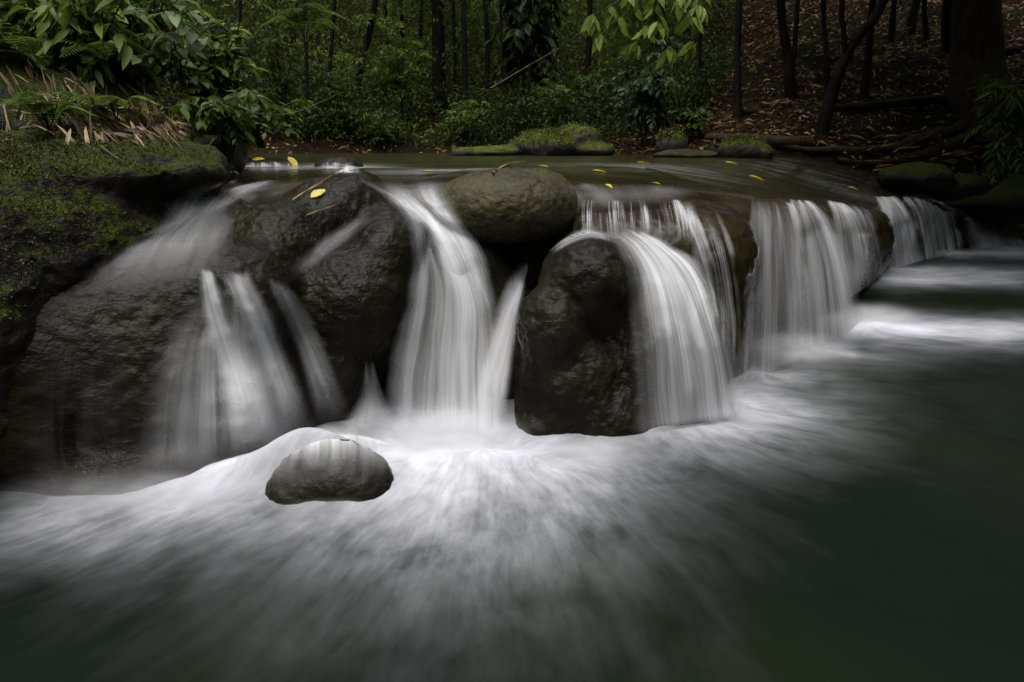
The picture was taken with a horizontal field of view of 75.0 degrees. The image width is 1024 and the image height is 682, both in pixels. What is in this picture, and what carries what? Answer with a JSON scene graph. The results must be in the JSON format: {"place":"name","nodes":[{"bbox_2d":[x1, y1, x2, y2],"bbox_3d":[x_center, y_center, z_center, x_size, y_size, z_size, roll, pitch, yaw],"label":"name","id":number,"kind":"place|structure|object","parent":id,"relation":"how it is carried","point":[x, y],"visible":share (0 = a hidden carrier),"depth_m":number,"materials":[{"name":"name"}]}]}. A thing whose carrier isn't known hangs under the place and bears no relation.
{"place":"outdoors","nodes":[
{"label":"outdoors","id":0,"kind":"place"},
{"bbox_2d":[250,162,278,165],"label":"waterfall","id":1,"kind":"structure","parent":0,"point":[263,164],"depth_m":5.42,"materials":[{"name":"liquid"}]},
{"bbox_2d":[0,239,1023,681],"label":"water","id":2,"kind":"structure","parent":0,"point":[840,505],"depth_m":2.26,"materials":[{"name":"white liquid"}]},
{"bbox_2d":[265,439,393,504],"bbox_3d":[-0.718,0.596,2.689,0.513,0.411,0.395,0,16,0],"label":"boulder","id":3,"kind":"object","parent":2,"relation":"in","point":[357,473],"visible":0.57,"depth_m":2.55,"materials":[{"name":"grey stone"}]},
{"bbox_2d":[294,434,384,452],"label":"waterfall","id":4,"kind":"structure","parent":3,"relation":"on","point":[365,443],"depth_m":2.65,"materials":[{"name":"liquid"}]},
{"bbox_2d":[390,228,531,398],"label":"waterfall","id":5,"kind":"structure","parent":2,"relation":"in","point":[426,366],"depth_m":3.49,"materials":[{"name":"white liquid"}]},
{"bbox_2d":[433,167,577,245],"bbox_3d":[-0.036,-0.745,3.730,0.817,0.441,0.738,0,16,0],"label":"boulder","id":6,"kind":"object","parent":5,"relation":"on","point":[506,206],"visible":0.88,"depth_m":3.46,"materials":[{"name":"stone"}]},
{"bbox_2d":[447,269,486,432],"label":"waterfall","id":7,"kind":"structure","parent":2,"relation":"on","point":[466,309],"depth_m":3.24,"materials":[{"name":"liquid"}]},
{"bbox_2d":[482,265,527,397],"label":"waterfall","id":8,"kind":"structure","parent":2,"relation":"on","point":[495,372],"depth_m":3.36,"materials":[{"name":"liquid"}]},
{"bbox_2d":[513,233,731,436],"bbox_3d":[0.557,0.064,3.321,1.101,1.187,0.717,0,16,0],"label":"boulder","id":9,"kind":"object","parent":2,"relation":"in","point":[590,329],"visible":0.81,"depth_m":3.08,"materials":[{"name":"grey stone"}]},
{"bbox_2d":[629,234,735,422],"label":"waterfall","id":10,"kind":"structure","parent":9,"relation":"on","point":[704,394],"depth_m":3.12,"materials":[{"name":"liquid"}]},
{"bbox_2d":[2,0,1023,238],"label":"ground","id":11,"kind":"structure","parent":0,"point":[894,68],"depth_m":11.82,"materials":[{"name":"brown soil"}]},
{"bbox_2d":[0,55,213,149],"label":"dry straw","id":12,"kind":"object","parent":11,"relation":"on","point":[132,128],"visible":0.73,"depth_m":3.91,"materials":[{"name":"beige plant"}]},
{"bbox_2d":[0,0,217,86],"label":"undergrowth","id":13,"kind":"object","parent":11,"relation":"on","point":[74,22],"visible":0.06,"depth_m":4.30,"materials":[{"name":"green plant"}]},
{"bbox_2d":[0,121,229,457],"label":"boulder","id":14,"kind":"object","parent":11,"relation":"on","point":[74,212],"visible":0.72,"depth_m":2.75,"materials":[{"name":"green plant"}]},
{"bbox_2d":[0,91,97,130],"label":"fern","id":15,"kind":"object","parent":14,"relation":"on","point":[39,107],"visible":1,"depth_m":3.27,"materials":[{"name":"green plant"}]},
{"bbox_2d":[98,144,123,161],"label":"twig","id":16,"kind":"object","parent":14,"relation":"on","point":[104,149],"visible":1,"depth_m":2.92,"materials":[{"name":"brown wood"}]},
{"bbox_2d":[0,37,247,173],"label":"earth bank","id":17,"kind":"structure","parent":11,"relation":"on","point":[237,163],"depth_m":4.01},
{"bbox_2d":[0,48,67,70],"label":"fern","id":18,"kind":"object","parent":17,"relation":"on","point":[35,61],"visible":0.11,"depth_m":3.96,"materials":[{"name":"green plant"}]},
{"bbox_2d":[0,19,104,65],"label":"fern","id":19,"kind":"object","parent":17,"relation":"on","point":[22,44],"visible":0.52,"depth_m":4.11,"materials":[{"name":"green plant"}]},
{"bbox_2d":[0,0,111,37],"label":"shrub","id":20,"kind":"object","parent":17,"relation":"on","point":[9,14],"visible":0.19,"depth_m":4.56,"materials":[{"name":"green plant"}]},
{"bbox_2d":[25,7,107,70],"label":"herb","id":21,"kind":"object","parent":17,"relation":"on","point":[67,61],"visible":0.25,"depth_m":4.11,"materials":[{"name":"green plant"}]},
{"bbox_2d":[54,41,139,80],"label":"fern","id":22,"kind":"object","parent":17,"relation":"on","point":[95,48],"visible":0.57,"depth_m":3.98,"materials":[{"name":"green plant"}]},
{"bbox_2d":[33,0,172,94],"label":"shrub","id":23,"kind":"object","parent":17,"relation":"on","point":[125,47],"visible":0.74,"depth_m":4.02,"materials":[{"name":"green plant"}]},
{"bbox_2d":[64,94,161,119],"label":"fern","id":24,"kind":"object","parent":17,"relation":"on","point":[106,99],"visible":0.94,"depth_m":3.88,"materials":[{"name":"green plant"}]},
{"bbox_2d":[66,33,179,85],"bbox_3d":[-2.553,-1.766,4.311,0.612,0.422,0.603,11,20,32],"label":"herb","id":25,"kind":"object","parent":17,"relation":"on","point":[86,39],"visible":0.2,"depth_m":4.25,"materials":[{"name":"green plant"}]},
{"bbox_2d":[75,0,222,85],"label":"shrub","id":26,"kind":"object","parent":17,"relation":"on","point":[129,20],"visible":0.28,"depth_m":4.78,"materials":[{"name":"green plant"}]},
{"bbox_2d":[146,81,236,161],"bbox_3d":[-2.178,-1.385,4.263,0.654,0.524,0.962,-10,19,-30],"label":"tree stump","id":27,"kind":"object","parent":17,"relation":"on","point":[226,149],"visible":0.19,"depth_m":4.11,"materials":[{"name":"brown wood"}]},
{"bbox_2d":[120,0,231,95],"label":"shrub","id":28,"kind":"object","parent":27,"relation":"on","point":[171,19],"visible":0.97,"depth_m":4.13,"materials":[{"name":"green plant"}]},
{"bbox_2d":[169,88,276,152],"bbox_3d":[-1.726,-1.333,4.036,0.612,0.388,0.538,0,16,0],"label":"herb","id":29,"kind":"object","parent":27,"relation":"on","point":[226,116],"visible":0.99,"depth_m":3.94,"materials":[{"name":"green plant"}]},
{"bbox_2d":[148,45,242,101],"bbox_3d":[-2.137,-1.795,4.612,0.563,0.476,0.598,0,16,0],"label":"herb","id":30,"kind":"object","parent":17,"relation":"on","point":[194,90],"visible":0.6,"depth_m":4.48,"materials":[{"name":"green plant"}]},
{"bbox_2d":[174,20,271,106],"bbox_3d":[-2.065,-1.874,4.694,0.685,0.766,0.589,0,16,0],"label":"shrub","id":31,"kind":"object","parent":17,"relation":"on","point":[224,63],"visible":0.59,"depth_m":4.62,"materials":[{"name":"green plant"}]},
{"bbox_2d":[246,92,342,114],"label":"branch","id":32,"kind":"object","parent":17,"relation":"on","point":[293,112],"visible":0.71,"depth_m":5.31,"materials":[{"name":"brown plant"}]},
{"bbox_2d":[0,169,428,495],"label":"rock shelf","id":33,"kind":"object","parent":11,"relation":"on","point":[120,381],"visible":0.8,"depth_m":2.79,"materials":[{"name":"grey stone"}]},
{"bbox_2d":[205,272,245,407],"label":"waterfall","id":34,"kind":"structure","parent":33,"relation":"on","point":[216,307],"depth_m":2.76,"materials":[{"name":"liquid"}]},
{"bbox_2d":[228,334,272,434],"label":"waterfall","id":35,"kind":"structure","parent":33,"relation":"on","point":[249,377],"depth_m":2.75,"materials":[{"name":"liquid"}]},
{"bbox_2d":[234,276,289,401],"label":"waterfall","id":36,"kind":"structure","parent":33,"relation":"on","point":[262,340],"depth_m":2.87,"materials":[{"name":"liquid"}]},
{"bbox_2d":[292,183,321,200],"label":"twig","id":37,"kind":"object","parent":33,"relation":"on","point":[296,197],"visible":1,"depth_m":3.38,"materials":[{"name":"wood"}]},
{"bbox_2d":[297,175,331,195],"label":"twig","id":38,"kind":"object","parent":33,"relation":"on","point":[315,185],"visible":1,"depth_m":3.45,"materials":[{"name":"wood"}]},
{"bbox_2d":[311,189,325,196],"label":"yellow leaf","id":39,"kind":"object","parent":33,"relation":"on","point":[317,192],"visible":1,"depth_m":3.40,"materials":[{"name":"yellow plant"}]},
{"bbox_2d":[306,205,335,215],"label":"twig","id":40,"kind":"object","parent":33,"relation":"on","point":[318,210],"visible":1,"depth_m":3.32,"materials":[{"name":"wood"}]},
{"bbox_2d":[235,0,241,78],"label":"tree","id":41,"kind":"object","parent":11,"relation":"on","point":[239,20],"visible":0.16,"depth_m":11.72,"materials":[{"name":"brown plant"}]},
{"bbox_2d":[221,77,320,147],"bbox_3d":[-2.257,-1.970,5.767,0.890,0.585,1.263,0,16,0],"label":"shrub","id":42,"kind":"object","parent":11,"relation":"on","point":[267,122],"visible":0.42,"depth_m":5.85,"materials":[{"name":"green plant"}]},
{"bbox_2d":[231,0,316,137],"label":"shrub","id":43,"kind":"object","parent":11,"relation":"on","point":[275,83],"visible":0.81,"depth_m":12.23,"materials":[{"name":"green plant"}]},
{"bbox_2d":[259,3,351,43],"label":"fern","id":44,"kind":"object","parent":11,"relation":"on","point":[313,24],"visible":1,"depth_m":6.79,"materials":[{"name":"green plant"}]},
{"bbox_2d":[303,0,310,142],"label":"tree","id":45,"kind":"object","parent":11,"relation":"on","point":[308,135],"visible":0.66,"depth_m":12.34,"materials":[{"name":"brown plant"}]},
{"bbox_2d":[325,0,335,135],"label":"tree","id":46,"kind":"object","parent":11,"relation":"on","point":[332,34],"visible":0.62,"depth_m":12.74,"materials":[{"name":"brown plant"}]},
{"bbox_2d":[292,51,383,137],"bbox_3d":[-3.468,-4.756,12.961,1.434,1.574,1.427,11,20,33],"label":"shrub","id":47,"kind":"object","parent":11,"relation":"on","point":[335,87],"visible":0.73,"depth_m":12.85,"materials":[{"name":"green plant"}]},
{"bbox_2d":[352,0,378,116],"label":"tree","id":48,"kind":"object","parent":11,"relation":"on","point":[369,32],"visible":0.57,"depth_m":13.54,"materials":[{"name":"brown plant"}]},
{"bbox_2d":[336,102,415,147],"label":"shrub","id":49,"kind":"object","parent":11,"relation":"on","point":[384,129],"visible":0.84,"depth_m":12.78,"materials":[{"name":"green plant"}]},
{"bbox_2d":[3,2,755,151],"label":"undergrowth","id":50,"kind":"object","parent":11,"relation":"on","point":[600,103],"visible":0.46,"depth_m":12.95,"materials":[{"name":"green plant"}]},
{"bbox_2d":[334,6,435,127],"bbox_3d":[-2.543,-5.722,14.134,2.133,2.294,2.536,0,16,0],"label":"shrub","id":51,"kind":"object","parent":11,"relation":"on","point":[394,80],"visible":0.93,"depth_m":13.81,"materials":[{"name":"green plant"}]},
{"bbox_2d":[383,1,389,105],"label":"tree","id":52,"kind":"object","parent":11,"relation":"on","point":[385,7],"visible":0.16,"depth_m":16.28,"materials":[{"name":"brown plant"}]},
{"bbox_2d":[399,0,404,85],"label":"tree","id":53,"kind":"object","parent":11,"relation":"on","point":[402,29],"visible":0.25,"depth_m":18.02,"materials":[{"name":"brown plant"}]},
{"bbox_2d":[417,0,423,98],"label":"tree","id":54,"kind":"object","parent":11,"relation":"on","point":[420,35],"visible":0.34,"depth_m":17.39,"materials":[{"name":"brown plant"}]},
{"bbox_2d":[430,0,445,119],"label":"tree","id":55,"kind":"object","parent":11,"relation":"on","point":[439,45],"visible":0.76,"depth_m":15.37,"materials":[{"name":"brown plant"}]},
{"bbox_2d":[451,0,456,113],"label":"tree","id":56,"kind":"object","parent":11,"relation":"on","point":[454,43],"visible":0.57,"depth_m":15.39,"materials":[{"name":"brown plant"}]},
{"bbox_2d":[159,0,750,110],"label":"undergrowth","id":57,"kind":"object","parent":11,"relation":"on","point":[477,26],"visible":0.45,"depth_m":16.82,"materials":[{"name":"green plant"}]},
{"bbox_2d":[461,0,468,126],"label":"tree","id":58,"kind":"object","parent":11,"relation":"on","point":[464,48],"visible":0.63,"depth_m":14.12,"materials":[{"name":"brown plant"}]},
{"bbox_2d":[438,100,501,144],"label":"shrub","id":59,"kind":"object","parent":11,"relation":"on","point":[466,121],"visible":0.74,"depth_m":13.24,"materials":[{"name":"green plant"}]},
{"bbox_2d":[245,35,695,152],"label":"leaf litter","id":60,"kind":"object","parent":11,"relation":"on","point":[437,147],"visible":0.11,"depth_m":13.06,"materials":[{"name":"brown plant"}]},
{"bbox_2d":[483,0,489,102],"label":"tree","id":61,"kind":"object","parent":11,"relation":"on","point":[487,38],"visible":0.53,"depth_m":14.97,"materials":[{"name":"brown plant"}]},
{"bbox_2d":[499,0,509,138],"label":"tree","id":62,"kind":"object","parent":11,"relation":"on","point":[501,55],"visible":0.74,"depth_m":12.73,"materials":[{"name":"brown plant"}]},
{"bbox_2d":[490,48,559,88],"bbox_3d":[0.238,-4.801,11.744,1.269,0.718,0.081,-4,17,-13],"label":"stick","id":63,"kind":"object","parent":11,"relation":"on","point":[500,82],"visible":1,"depth_m":11.71,"materials":[{"name":"brown wood"}]},
{"bbox_2d":[483,0,569,130],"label":"tree","id":64,"kind":"object","parent":11,"relation":"on","point":[519,46],"visible":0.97,"depth_m":12.81,"materials":[{"name":"green plant"}]},
{"bbox_2d":[531,64,613,128],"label":"shrub","id":65,"kind":"object","parent":11,"relation":"on","point":[560,88],"visible":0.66,"depth_m":12.26,"materials":[{"name":"green plant"}]},
{"bbox_2d":[582,0,592,90],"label":"tree","id":66,"kind":"object","parent":11,"relation":"on","point":[589,39],"visible":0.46,"depth_m":14.44,"materials":[{"name":"brown plant"}]},
{"bbox_2d":[220,168,1023,339],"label":"rock ledge","id":67,"kind":"object","parent":11,"relation":"on","point":[785,298],"visible":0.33,"depth_m":4.56,"materials":[{"name":"grey stone"}]},
{"bbox_2d":[402,193,484,296],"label":"waterfall","id":68,"kind":"structure","parent":67,"relation":"on","point":[457,249],"depth_m":3.44,"materials":[{"name":"liquid"}]},
{"bbox_2d":[717,133,773,158],"bbox_3d":[2.991,-2.464,8.536,0.670,0.407,0.656,0,16,0],"label":"mossy rock","id":69,"kind":"object","parent":67,"relation":"on","point":[742,146],"visible":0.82,"depth_m":8.33,"materials":[{"name":"stone"}]},
{"bbox_2d":[794,201,854,343],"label":"waterfall","id":70,"kind":"structure","parent":67,"relation":"on","point":[837,267],"depth_m":4.71,"materials":[{"name":"liquid"}]},
{"bbox_2d":[830,201,870,294],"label":"waterfall","id":71,"kind":"structure","parent":67,"relation":"on","point":[860,272],"depth_m":5.21,"materials":[{"name":"liquid"}]},
{"bbox_2d":[877,197,921,267],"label":"waterfall","id":72,"kind":"structure","parent":67,"relation":"on","point":[906,251],"depth_m":7.27,"materials":[{"name":"liquid"}]},
{"bbox_2d":[908,197,959,258],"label":"waterfall","id":73,"kind":"structure","parent":67,"relation":"on","point":[949,243],"depth_m":7.94,"materials":[{"name":"liquid"}]},
{"bbox_2d":[970,217,1023,247],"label":"waterfall","id":74,"kind":"structure","parent":67,"relation":"on","point":[984,237],"depth_m":8.80,"materials":[{"name":"liquid"}]},
{"bbox_2d":[596,36,683,145],"bbox_3d":[2.060,-3.943,10.677,1.385,1.567,1.658,5,17,17],"label":"shrub","id":75,"kind":"object","parent":11,"relation":"on","point":[656,84],"visible":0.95,"depth_m":10.58,"materials":[{"name":"green plant"}]},
{"bbox_2d":[580,0,711,90],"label":"tree","id":76,"kind":"object","parent":11,"relation":"on","point":[591,24],"visible":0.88,"depth_m":7.44,"materials":[{"name":"green plant"}]},
{"bbox_2d":[544,199,759,378],"bbox_3d":[0.846,-0.299,4.388,1.399,1.273,1.431,0,16,0],"label":"rock ledge","id":77,"kind":"object","parent":11,"relation":"on","point":[727,240],"visible":0.29,"depth_m":3.70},
{"bbox_2d":[587,200,694,225],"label":"waterfall","id":78,"kind":"structure","parent":77,"relation":"on","point":[680,209],"depth_m":3.75,"materials":[{"name":"liquid"}]},
{"bbox_2d":[686,217,732,318],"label":"waterfall","id":79,"kind":"structure","parent":77,"relation":"on","point":[707,272],"depth_m":3.66,"materials":[{"name":"liquid"}]},
{"bbox_2d":[665,103,712,141],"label":"shrub","id":80,"kind":"object","parent":11,"relation":"on","point":[694,125],"visible":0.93,"depth_m":10.22,"materials":[{"name":"green plant"}]},
{"bbox_2d":[697,22,702,107],"bbox_3d":[3.461,-8.074,11.320,4.530,8.287,6.896,-9,19,-27],"label":"tree","id":81,"kind":"object","parent":11,"relation":"on","point":[699,49],"visible":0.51,"depth_m":11.69,"materials":[{"name":"brown plant"}]},
{"bbox_2d":[733,0,742,118],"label":"tree","id":82,"kind":"object","parent":11,"relation":"on","point":[737,98],"visible":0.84,"depth_m":10.30,"materials":[{"name":"brown plant"}]},
{"bbox_2d":[705,133,812,147],"bbox_3d":[3.409,-2.849,9.462,1.610,0.226,0.501,15,22,40],"label":"fallen log","id":83,"kind":"object","parent":11,"relation":"on","point":[782,140],"visible":0.62,"depth_m":9.06,"materials":[{"name":"brown wood"}]},
{"bbox_2d":[776,0,799,98],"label":"tree","id":84,"kind":"object","parent":11,"relation":"on","point":[789,66],"visible":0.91,"depth_m":10.33,"materials":[{"name":"brown plant"}]},
{"bbox_2d":[561,0,1023,184],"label":"leaf litter","id":85,"kind":"object","parent":11,"relation":"on","point":[875,59],"visible":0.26,"depth_m":11.43,"materials":[{"name":"brown plant"}]},
{"bbox_2d":[742,94,947,114],"bbox_3d":[5.195,-3.577,10.035,3.189,0.318,0.876,1,17,4],"label":"fallen log","id":86,"kind":"object","parent":11,"relation":"on","point":[900,103],"visible":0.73,"depth_m":9.82,"materials":[{"name":"brown wood"}]},
{"bbox_2d":[815,0,888,135],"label":"tree","id":87,"kind":"object","parent":11,"relation":"on","point":[824,118],"visible":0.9,"depth_m":9.06,"materials":[{"name":"brown plant"}]},
{"bbox_2d":[858,0,875,100],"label":"tree","id":88,"kind":"object","parent":11,"relation":"on","point":[865,81],"visible":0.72,"depth_m":10.11,"materials":[{"name":"brown plant"}]},
{"bbox_2d":[887,0,896,41],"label":"tree","id":89,"kind":"object","parent":11,"relation":"on","point":[891,30],"visible":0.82,"depth_m":12.21,"materials":[{"name":"brown plant"}]},
{"bbox_2d":[771,0,1020,166],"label":"tree","id":90,"kind":"object","parent":11,"relation":"on","point":[977,33],"visible":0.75,"depth_m":9.67,"materials":[{"name":"brown plant"}]},
{"bbox_2d":[905,0,920,35],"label":"tree","id":91,"kind":"object","parent":11,"relation":"on","point":[912,19],"visible":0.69,"depth_m":12.80,"materials":[{"name":"brown plant"}]},
{"bbox_2d":[848,133,1001,175],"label":"dry leaves","id":92,"kind":"object","parent":11,"relation":"on","point":[906,153],"visible":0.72,"depth_m":9.46,"materials":[{"name":"brown plant"}]},
{"bbox_2d":[922,0,929,39],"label":"tree","id":93,"kind":"object","parent":11,"relation":"on","point":[926,28],"visible":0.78,"depth_m":12.54,"materials":[{"name":"brown plant"}]},
{"bbox_2d":[941,0,952,53],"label":"tree","id":94,"kind":"object","parent":11,"relation":"on","point":[946,17],"visible":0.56,"depth_m":11.36,"materials":[{"name":"brown plant"}]},
{"bbox_2d":[954,67,1023,143],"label":"shrub","id":95,"kind":"object","parent":11,"relation":"on","point":[1004,114],"visible":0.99,"depth_m":7.47,"materials":[{"name":"green plant"}]},
{"bbox_2d":[980,131,1023,183],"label":"shrub","id":96,"kind":"object","parent":11,"relation":"on","point":[1012,154],"visible":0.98,"depth_m":7.51,"materials":[{"name":"green plant"}]},
{"bbox_2d":[1005,45,1023,53],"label":"fallen log","id":97,"kind":"object","parent":11,"relation":"on","point":[1013,49],"visible":0.65,"depth_m":12.07,"materials":[{"name":"brown wood"}]},
{"bbox_2d":[229,153,878,189],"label":"water","id":98,"kind":"structure","parent":0,"point":[791,173],"depth_m":6.61,"materials":[{"name":"grey liquid"}]},
{"bbox_2d":[246,157,298,165],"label":"rock","id":99,"kind":"object","parent":98,"relation":"in","point":[268,161],"visible":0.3,"depth_m":5.49,"materials":[{"name":"grey stone"}]},
{"bbox_2d":[287,157,297,164],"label":"yellow leaf","id":100,"kind":"object","parent":99,"relation":"on","point":[292,161],"visible":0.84,"depth_m":5.56,"materials":[{"name":"yellow plant"}]},
{"bbox_2d":[326,163,350,171],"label":"waterfall","id":101,"kind":"structure","parent":98,"relation":"on","point":[346,168],"depth_m":5.27,"materials":[{"name":"liquid"}]},
{"bbox_2d":[314,156,363,167],"bbox_3d":[-1.404,-1.402,5.421,0.402,0.200,0.280,0,16,0],"label":"rock","id":102,"kind":"object","parent":98,"relation":"in","point":[341,161],"visible":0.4,"depth_m":5.32,"materials":[{"name":"grey stone"}]},
{"bbox_2d":[450,121,614,155],"bbox_3d":[0.315,-3.024,10.192,2.495,0.674,0.973,0,16,0],"label":"mossy rock","id":103,"kind":"object","parent":98,"relation":"in","point":[573,139],"visible":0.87,"depth_m":9.89,"materials":[{"name":"stone"}]},
{"bbox_2d":[655,127,690,151],"bbox_3d":[2.187,-2.702,9.113,0.519,0.424,0.444,-14,22,-39],"label":"mossy rock","id":104,"kind":"object","parent":98,"relation":"on","point":[670,139],"visible":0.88,"depth_m":8.97,"materials":[{"name":"stone"}]},
{"bbox_2d":[652,149,717,157],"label":"flat rock","id":105,"kind":"object","parent":98,"relation":"on","point":[684,153],"visible":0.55,"depth_m":8.66,"materials":[{"name":"grey stone"}]},
{"bbox_2d":[876,161,994,200],"bbox_3d":[5.167,-1.934,8.091,1.421,0.475,0.832,0,16,0],"label":"rock","id":106,"kind":"object","parent":98,"relation":"in","point":[941,181],"visible":1,"depth_m":7.91,"materials":[{"name":"stone"}]},
{"bbox_2d":[944,171,1023,224],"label":"rock","id":107,"kind":"object","parent":98,"relation":"in","point":[1001,203],"visible":0.88,"depth_m":8.48,"materials":[{"name":"black stone"}]}
]}

